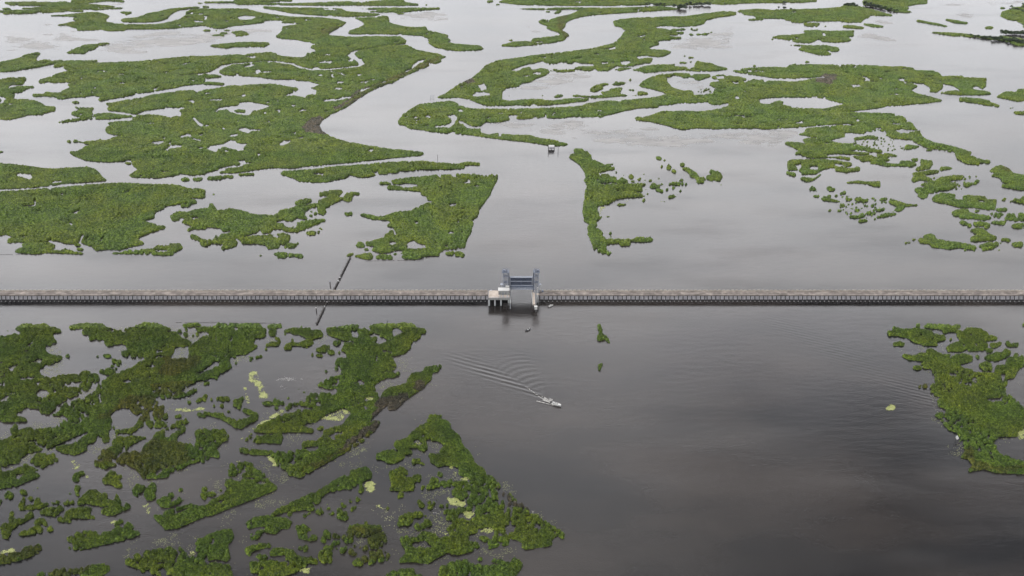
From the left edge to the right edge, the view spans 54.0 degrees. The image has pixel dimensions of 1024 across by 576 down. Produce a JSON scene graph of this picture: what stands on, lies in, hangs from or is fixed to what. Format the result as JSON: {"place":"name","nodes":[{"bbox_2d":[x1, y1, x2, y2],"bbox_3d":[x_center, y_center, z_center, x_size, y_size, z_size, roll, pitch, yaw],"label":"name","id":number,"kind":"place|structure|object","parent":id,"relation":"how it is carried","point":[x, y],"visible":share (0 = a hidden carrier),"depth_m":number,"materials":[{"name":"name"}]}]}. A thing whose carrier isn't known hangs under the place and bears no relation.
{"place":"outdoors","nodes":[
{"label":"outdoors","id":0,"kind":"place"},
{"bbox_2d":[0,0,1023,575],"bbox_3d":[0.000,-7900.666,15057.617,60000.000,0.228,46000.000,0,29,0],"label":"water","id":1,"kind":"structure","parent":0,"point":[722,438],"depth_m":767.91,"materials":[{"name":"liquid"}]},
{"bbox_2d":[0,511,33,538],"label":"reed clump","id":2,"kind":"object","parent":1,"relation":"on","point":[12,524],"visible":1,"depth_m":562.45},
{"bbox_2d":[0,290,37,301],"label":"seawall section","id":3,"kind":"object","parent":1,"relation":"on","point":[27,295],"visible":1,"depth_m":786.98,"materials":[{"name":"concrete"}]},
{"bbox_2d":[0,543,41,563],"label":"reed clump","id":4,"kind":"object","parent":1,"relation":"on","point":[27,551],"visible":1,"depth_m":541.72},
{"bbox_2d":[0,77,55,119],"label":"marsh island","id":5,"kind":"structure","parent":1,"relation":"on","point":[17,106],"depth_m":1195.85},
{"bbox_2d":[19,525,42,535],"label":"reed clump","id":6,"kind":"object","parent":1,"relation":"on","point":[34,529],"visible":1,"depth_m":558.19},
{"bbox_2d":[18,496,48,510],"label":"reed clump","id":7,"kind":"object","parent":1,"relation":"on","point":[38,504],"visible":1,"depth_m":577.21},
{"bbox_2d":[0,9,82,13],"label":"marsh island","id":8,"kind":"structure","parent":1,"relation":"on","point":[16,11],"depth_m":1596.23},
{"bbox_2d":[30,452,54,467],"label":"reed clump","id":9,"kind":"object","parent":1,"relation":"on","point":[37,459],"visible":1,"depth_m":613.47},
{"bbox_2d":[0,323,99,421],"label":"marsh island","id":10,"kind":"structure","parent":1,"relation":"on","point":[24,395],"depth_m":691.14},
{"bbox_2d":[40,505,63,516],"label":"reed clump","id":11,"kind":"object","parent":1,"relation":"on","point":[51,511],"visible":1,"depth_m":572.41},
{"bbox_2d":[0,162,105,188],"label":"marsh island","id":12,"kind":"structure","parent":1,"relation":"on","point":[10,178],"depth_m":1002.91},
{"bbox_2d":[5,0,124,8],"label":"marsh island","id":13,"kind":"structure","parent":1,"relation":"on","point":[81,4],"depth_m":1632.38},
{"bbox_2d":[57,506,94,522],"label":"reed clump","id":14,"kind":"object","parent":1,"relation":"on","point":[82,512],"visible":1,"depth_m":569.35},
{"bbox_2d":[48,563,109,575],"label":"reed clump","id":15,"kind":"object","parent":1,"relation":"on","point":[96,569],"visible":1,"depth_m":531.77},
{"bbox_2d":[70,106,93,121],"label":"marsh island","id":16,"kind":"structure","parent":1,"relation":"on","point":[87,113],"depth_m":1167.30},
{"bbox_2d":[67,42,109,52],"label":"marsh island","id":17,"kind":"structure","parent":1,"relation":"on","point":[85,48],"depth_m":1407.09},
{"bbox_2d":[85,391,101,402],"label":"reed clump","id":18,"kind":"object","parent":1,"relation":"on","point":[90,397],"visible":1,"depth_m":670.49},
{"bbox_2d":[0,182,205,253],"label":"marsh island","id":19,"kind":"structure","parent":1,"relation":"on","point":[103,205],"depth_m":925.07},
{"bbox_2d":[67,522,139,550],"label":"marsh island","id":20,"kind":"structure","parent":1,"relation":"on","point":[91,539],"depth_m":553.78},
{"bbox_2d":[77,489,130,515],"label":"marsh island","id":21,"kind":"structure","parent":1,"relation":"on","point":[94,497],"depth_m":578.80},
{"bbox_2d":[36,290,181,301],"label":"seawall section","id":22,"kind":"object","parent":1,"relation":"on","point":[50,295],"visible":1,"depth_m":786.97,"materials":[{"name":"concrete"}]},
{"bbox_2d":[102,469,122,487],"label":"reed clump","id":23,"kind":"object","parent":1,"relation":"on","point":[111,477],"visible":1,"depth_m":595.96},
{"bbox_2d":[94,112,132,118],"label":"marsh island","id":24,"kind":"structure","parent":1,"relation":"on","point":[107,115],"depth_m":1160.55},
{"bbox_2d":[94,435,145,468],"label":"marsh island","id":25,"kind":"structure","parent":1,"relation":"on","point":[114,450],"depth_m":620.91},
{"bbox_2d":[0,322,266,488],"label":"marsh island","id":26,"kind":"structure","parent":1,"relation":"on","point":[164,373],"depth_m":688.84,"materials":[{"name":"plant"}]},
{"bbox_2d":[132,483,145,496],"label":"reed clump","id":27,"kind":"object","parent":1,"relation":"on","point":[138,488],"visible":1,"depth_m":588.61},
{"bbox_2d":[114,404,167,433],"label":"reed clump","id":28,"kind":"object","parent":1,"relation":"on","point":[159,423],"visible":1,"depth_m":646.65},
{"bbox_2d":[112,243,182,254],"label":"marsh island","id":29,"kind":"structure","parent":1,"relation":"on","point":[171,248],"depth_m":859.63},
{"bbox_2d":[144,482,155,500],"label":"reed clump","id":30,"kind":"object","parent":1,"relation":"on","point":[149,492],"visible":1,"depth_m":585.78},
{"bbox_2d":[121,6,199,21],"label":"marsh island","id":31,"kind":"structure","parent":1,"relation":"on","point":[155,16],"depth_m":1562.86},
{"bbox_2d":[156,492,183,507],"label":"reed clump","id":32,"kind":"object","parent":1,"relation":"on","point":[165,502],"visible":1,"depth_m":579.31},
{"bbox_2d":[116,423,228,478],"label":"marsh island","id":33,"kind":"structure","parent":1,"relation":"on","point":[159,447],"depth_m":618.31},
{"bbox_2d":[124,528,233,575],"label":"marsh island","id":34,"kind":"structure","parent":1,"relation":"on","point":[218,548],"depth_m":539.13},
{"bbox_2d":[172,388,196,398],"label":"reed clump","id":35,"kind":"object","parent":1,"relation":"on","point":[178,394],"visible":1,"depth_m":674.05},
{"bbox_2d":[0,8,406,100],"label":"marsh island","id":36,"kind":"structure","parent":1,"relation":"on","point":[176,69],"depth_m":1356.99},
{"bbox_2d":[200,490,215,499],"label":"reed clump","id":37,"kind":"object","parent":1,"relation":"on","point":[204,494],"visible":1,"depth_m":585.27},
{"bbox_2d":[153,461,276,529],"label":"marsh island","id":38,"kind":"structure","parent":1,"relation":"on","point":[243,490],"depth_m":581.99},
{"bbox_2d":[207,175,233,179],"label":"reed clump","id":39,"kind":"object","parent":1,"relation":"on","point":[219,177],"visible":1,"depth_m":1001.38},
{"bbox_2d":[197,408,258,428],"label":"reed clump","id":40,"kind":"object","parent":1,"relation":"on","point":[241,423],"visible":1,"depth_m":649.88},
{"bbox_2d":[233,396,243,408],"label":"reed clump","id":41,"kind":"object","parent":1,"relation":"on","point":[237,403],"visible":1,"depth_m":664.85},
{"bbox_2d":[210,41,268,47],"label":"marsh island","id":42,"kind":"structure","parent":1,"relation":"on","point":[245,44],"depth_m":1423.61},
{"bbox_2d":[204,0,291,4],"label":"marsh island","id":43,"kind":"structure","parent":1,"relation":"on","point":[247,2],"depth_m":1648.64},
{"bbox_2d":[180,290,324,301],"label":"seawall section","id":44,"kind":"object","parent":1,"relation":"on","point":[225,295],"visible":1,"depth_m":786.98,"materials":[{"name":"concrete"}]},
{"bbox_2d":[244,542,270,556],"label":"reed clump","id":45,"kind":"object","parent":1,"relation":"on","point":[249,550],"visible":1,"depth_m":546.63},
{"bbox_2d":[70,45,445,177],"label":"marsh island","id":46,"kind":"structure","parent":1,"relation":"on","point":[136,145],"depth_m":1133.74,"materials":[{"name":"plant"}]},
{"bbox_2d":[170,189,359,249],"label":"marsh island","id":47,"kind":"structure","parent":1,"relation":"on","point":[240,225],"depth_m":910.34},
{"bbox_2d":[239,447,296,462],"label":"reed clump","id":48,"kind":"object","parent":1,"relation":"on","point":[283,455],"visible":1,"depth_m":618.58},
{"bbox_2d":[262,400,284,405],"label":"reed clump","id":49,"kind":"object","parent":1,"relation":"on","point":[274,402],"visible":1,"depth_m":664.72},
{"bbox_2d":[274,251,303,257],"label":"reed clump","id":50,"kind":"object","parent":1,"relation":"on","point":[281,254],"visible":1,"depth_m":852.37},
{"bbox_2d":[249,540,339,575],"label":"marsh island","id":51,"kind":"structure","parent":1,"relation":"on","point":[278,568],"depth_m":537.08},
{"bbox_2d":[284,327,323,349],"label":"marsh island","id":52,"kind":"structure","parent":1,"relation":"on","point":[307,333],"depth_m":739.12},
{"bbox_2d":[295,524,317,540],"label":"reed clump","id":53,"kind":"object","parent":1,"relation":"on","point":[303,530],"visible":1,"depth_m":556.71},
{"bbox_2d":[247,466,371,539],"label":"marsh island","id":54,"kind":"structure","parent":1,"relation":"on","point":[271,524],"depth_m":577.41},
{"bbox_2d":[263,6,379,16],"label":"marsh island","id":55,"kind":"structure","parent":1,"relation":"on","point":[321,11],"depth_m":1591.15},
{"bbox_2d":[336,507,348,520],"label":"reed clump","id":56,"kind":"object","parent":1,"relation":"on","point":[340,515],"visible":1,"depth_m":569.57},
{"bbox_2d":[253,322,441,477],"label":"marsh island","id":57,"kind":"structure","parent":1,"relation":"on","point":[357,363],"depth_m":671.32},
{"bbox_2d":[280,0,417,4],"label":"marsh island","id":58,"kind":"structure","parent":1,"relation":"on","point":[389,2],"depth_m":1639.26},
{"bbox_2d":[342,521,381,543],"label":"reed clump","id":59,"kind":"object","parent":1,"relation":"on","point":[366,529],"visible":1,"depth_m":558.32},
{"bbox_2d":[352,548,389,565],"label":"reed clump","id":60,"kind":"object","parent":1,"relation":"on","point":[374,556],"visible":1,"depth_m":539.23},
{"bbox_2d":[367,531,387,548],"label":"reed clump","id":61,"kind":"object","parent":1,"relation":"on","point":[378,538],"visible":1,"depth_m":552.03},
{"bbox_2d":[281,160,479,181],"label":"marsh island","id":62,"kind":"structure","parent":1,"relation":"on","point":[336,172],"depth_m":1018.12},
{"bbox_2d":[376,448,411,463],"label":"reed clump","id":63,"kind":"object","parent":1,"relation":"on","point":[392,456],"visible":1,"depth_m":616.09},
{"bbox_2d":[368,7,439,12],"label":"marsh island","id":64,"kind":"structure","parent":1,"relation":"on","point":[393,9],"depth_m":1604.25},
{"bbox_2d":[386,568,421,575],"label":"reed clump","id":65,"kind":"object","parent":1,"relation":"on","point":[406,572],"visible":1,"depth_m":530.11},
{"bbox_2d":[388,466,421,490],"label":"reed clump","id":66,"kind":"object","parent":1,"relation":"on","point":[400,480],"visible":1,"depth_m":596.47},
{"bbox_2d":[323,290,487,301],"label":"seawall section","id":67,"kind":"object","parent":1,"relation":"on","point":[420,295],"visible":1,"depth_m":786.99,"materials":[{"name":"concrete"}]},
{"bbox_2d":[397,511,423,526],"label":"reed clump","id":68,"kind":"object","parent":1,"relation":"on","point":[406,519],"visible":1,"depth_m":567.36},
{"bbox_2d":[348,15,483,50],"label":"marsh island","id":69,"kind":"structure","parent":1,"relation":"on","point":[382,24],"depth_m":1484.86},
{"bbox_2d":[414,519,432,531],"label":"reed clump","id":70,"kind":"object","parent":1,"relation":"on","point":[427,523],"visible":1,"depth_m":562.37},
{"bbox_2d":[360,173,497,258],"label":"marsh island","id":71,"kind":"structure","parent":1,"relation":"on","point":[428,230],"depth_m":920.26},
{"bbox_2d":[394,414,564,563],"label":"marsh island","id":72,"kind":"structure","parent":1,"relation":"on","point":[435,427],"depth_m":570.79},
{"bbox_2d":[438,557,522,575],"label":"marsh island","id":73,"kind":"structure","parent":1,"relation":"on","point":[513,567],"depth_m":532.90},
{"bbox_2d":[488,290,509,305],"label":"control platform","id":74,"kind":"structure","parent":1,"relation":"on","point":[493,295],"depth_m":778.13,"materials":[{"name":"beige concrete"}]},
{"bbox_2d":[0,326,1003,574],"bbox_3d":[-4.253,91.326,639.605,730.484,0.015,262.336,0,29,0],"label":"submerged weed","id":75,"kind":"object","parent":1,"relation":"in","point":[301,440],"visible":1,"depth_m":619.25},
{"bbox_2d":[500,268,508,287],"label":"gate tower","id":76,"kind":"structure","parent":1,"relation":"on","point":[505,275],"depth_m":782.78,"materials":[{"name":"metal"}]},
{"bbox_2d":[509,277,532,289],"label":"gate leaf","id":77,"kind":"object","parent":76,"relation":"attached to","point":[521,283],"visible":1,"depth_m":785.83,"materials":[{"name":"metal"}]},
{"bbox_2d":[1,200,1023,573],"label":"algae mats","id":78,"kind":"object","parent":1,"relation":"on","point":[369,486],"visible":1,"depth_m":617.49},
{"bbox_2d":[2,157,1023,575],"bbox_3d":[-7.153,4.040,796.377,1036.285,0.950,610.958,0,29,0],"label":"sparse stems","id":79,"kind":"object","parent":1,"relation":"on","point":[296,461],"visible":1,"depth_m":614.55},
{"bbox_2d":[5,1,1022,513],"bbox_3d":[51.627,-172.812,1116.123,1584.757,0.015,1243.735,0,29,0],"label":"mud flats","id":80,"kind":"structure","parent":1,"relation":"on","point":[633,137],"depth_m":1397.91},
{"bbox_2d":[7,0,1023,428],"bbox_3d":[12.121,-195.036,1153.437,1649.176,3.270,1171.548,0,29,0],"label":"loose reeds","id":81,"kind":"object","parent":1,"relation":"on","point":[643,174],"visible":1,"depth_m":1086.05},
{"bbox_2d":[502,41,538,45],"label":"marsh island","id":82,"kind":"structure","parent":1,"relation":"on","point":[520,43],"depth_m":1428.27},
{"bbox_2d":[533,268,540,292],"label":"gate tower","id":83,"kind":"structure","parent":1,"relation":"on","point":[537,271],"depth_m":783.41,"materials":[{"name":"metal"}]},
{"bbox_2d":[531,32,568,43],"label":"marsh island","id":84,"kind":"structure","parent":1,"relation":"on","point":[556,38],"depth_m":1450.87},
{"bbox_2d":[437,11,736,105],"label":"marsh island","id":85,"kind":"structure","parent":1,"relation":"on","point":[629,44],"depth_m":1359.55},
{"bbox_2d":[590,83,608,91],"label":"marsh island","id":86,"kind":"structure","parent":1,"relation":"on","point":[596,87],"depth_m":1252.62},
{"bbox_2d":[572,87,627,97],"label":"marsh island","id":87,"kind":"structure","parent":1,"relation":"on","point":[613,92],"depth_m":1228.63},
{"bbox_2d":[523,6,678,32],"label":"marsh island","id":88,"kind":"structure","parent":1,"relation":"on","point":[557,24],"depth_m":1591.54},
{"bbox_2d":[569,147,652,254],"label":"marsh island","id":89,"kind":"structure","parent":1,"relation":"on","point":[598,193],"depth_m":965.53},
{"bbox_2d":[539,290,705,301],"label":"seawall section","id":90,"kind":"object","parent":1,"relation":"on","point":[574,295],"visible":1,"depth_m":786.96,"materials":[{"name":"concrete"}]},
{"bbox_2d":[499,0,816,5],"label":"marsh island","id":91,"kind":"structure","parent":1,"relation":"on","point":[592,2],"depth_m":1648.72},
{"bbox_2d":[633,61,726,72],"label":"marsh island","id":92,"kind":"structure","parent":1,"relation":"on","point":[703,66],"depth_m":1325.15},
{"bbox_2d":[682,167,705,182],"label":"marsh island","id":93,"kind":"structure","parent":1,"relation":"on","point":[693,173],"depth_m":1004.40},
{"bbox_2d":[398,63,990,164],"bbox_3d":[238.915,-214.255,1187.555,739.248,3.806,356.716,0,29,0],"label":"marsh island","id":94,"kind":"structure","parent":1,"relation":"on","point":[837,80],"depth_m":1183.24,"materials":[{"name":"plant"}]},
{"bbox_2d":[706,169,722,180],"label":"marsh island","id":95,"kind":"structure","parent":1,"relation":"on","point":[716,175],"depth_m":1002.10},
{"bbox_2d":[705,290,855,301],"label":"seawall section","id":96,"kind":"object","parent":1,"relation":"on","point":[733,295],"visible":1,"depth_m":786.96,"materials":[{"name":"concrete"}]},
{"bbox_2d":[773,30,853,42],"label":"marsh island","id":97,"kind":"structure","parent":1,"relation":"on","point":[808,36],"depth_m":1461.87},
{"bbox_2d":[738,5,891,22],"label":"marsh island","id":98,"kind":"structure","parent":1,"relation":"on","point":[847,13],"depth_m":1578.47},
{"bbox_2d":[794,44,839,54],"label":"marsh island","id":99,"kind":"structure","parent":1,"relation":"on","point":[819,49],"depth_m":1404.04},
{"bbox_2d":[787,158,859,173],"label":"marsh island","id":100,"kind":"structure","parent":1,"relation":"on","point":[821,164],"depth_m":1028.14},
{"bbox_2d":[847,180,880,186],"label":"reed clump","id":101,"kind":"object","parent":1,"relation":"on","point":[874,183],"visible":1,"depth_m":989.59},
{"bbox_2d":[853,153,916,166],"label":"marsh island","id":102,"kind":"structure","parent":1,"relation":"on","point":[882,159],"depth_m":1041.15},
{"bbox_2d":[862,0,927,12],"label":"marsh island","id":103,"kind":"structure","parent":1,"relation":"on","point":[901,5],"depth_m":1638.66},
{"bbox_2d":[888,199,917,210],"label":"reed clump","id":104,"kind":"object","parent":1,"relation":"on","point":[901,206],"visible":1,"depth_m":943.34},
{"bbox_2d":[887,326,945,345],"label":"marsh island","id":105,"kind":"structure","parent":1,"relation":"on","point":[928,338],"depth_m":738.78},
{"bbox_2d":[916,159,932,170],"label":"marsh island","id":106,"kind":"structure","parent":1,"relation":"on","point":[925,164],"depth_m":1029.90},
{"bbox_2d":[854,290,1004,301],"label":"seawall section","id":107,"kind":"object","parent":1,"relation":"on","point":[904,295],"visible":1,"depth_m":786.97,"materials":[{"name":"concrete"}]},
{"bbox_2d":[911,170,965,198],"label":"marsh island","id":108,"kind":"structure","parent":1,"relation":"on","point":[930,185],"depth_m":988.47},
{"bbox_2d":[918,233,976,250],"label":"marsh island","id":109,"kind":"structure","parent":1,"relation":"on","point":[932,240],"depth_m":871.20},
{"bbox_2d":[924,323,997,352],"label":"marsh island","id":110,"kind":"structure","parent":1,"relation":"on","point":[980,337],"depth_m":736.21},
{"bbox_2d":[902,348,1023,473],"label":"marsh island","id":111,"kind":"structure","parent":1,"relation":"on","point":[995,420],"depth_m":661.17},
{"bbox_2d":[932,192,996,209],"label":"marsh island","id":112,"kind":"structure","parent":1,"relation":"on","point":[969,201],"depth_m":949.47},
{"bbox_2d":[952,208,990,219],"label":"marsh island","id":113,"kind":"structure","parent":1,"relation":"on","point":[963,213],"depth_m":922.57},
{"bbox_2d":[932,32,1023,45],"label":"marsh island","id":114,"kind":"structure","parent":1,"relation":"on","point":[968,35],"depth_m":1465.71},
{"bbox_2d":[959,96,998,106],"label":"marsh island","id":115,"kind":"structure","parent":1,"relation":"on","point":[976,100],"depth_m":1207.39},
{"bbox_2d":[970,227,996,241],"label":"marsh island","id":116,"kind":"structure","parent":1,"relation":"on","point":[983,234],"depth_m":883.86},
{"bbox_2d":[979,361,992,370],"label":"reed clump","id":117,"kind":"object","parent":1,"relation":"on","point":[983,365],"visible":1,"depth_m":703.32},
{"bbox_2d":[979,241,999,250],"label":"reed clump","id":118,"kind":"object","parent":1,"relation":"on","point":[989,245],"visible":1,"depth_m":868.40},
{"bbox_2d":[984,348,1010,360],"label":"reed clump","id":119,"kind":"object","parent":1,"relation":"on","point":[998,355],"visible":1,"depth_m":714.91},
{"bbox_2d":[990,165,1023,189],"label":"marsh island","id":120,"kind":"structure","parent":1,"relation":"on","point":[1004,174],"depth_m":1000.03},
{"bbox_2d":[997,88,1023,101],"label":"marsh island","id":121,"kind":"structure","parent":1,"relation":"on","point":[1018,95],"depth_m":1224.99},
{"bbox_2d":[1000,9,1023,23],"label":"marsh island","id":122,"kind":"structure","parent":1,"relation":"on","point":[1013,14],"depth_m":1570.58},
{"bbox_2d":[1002,290,1023,301],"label":"seawall section","id":123,"kind":"object","parent":1,"relation":"on","point":[1014,295],"visible":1,"depth_m":787.00,"materials":[{"name":"concrete"}]},
{"bbox_2d":[1005,213,1023,220],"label":"reed clump","id":124,"kind":"object","parent":1,"relation":"on","point":[1010,216],"visible":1,"depth_m":917.26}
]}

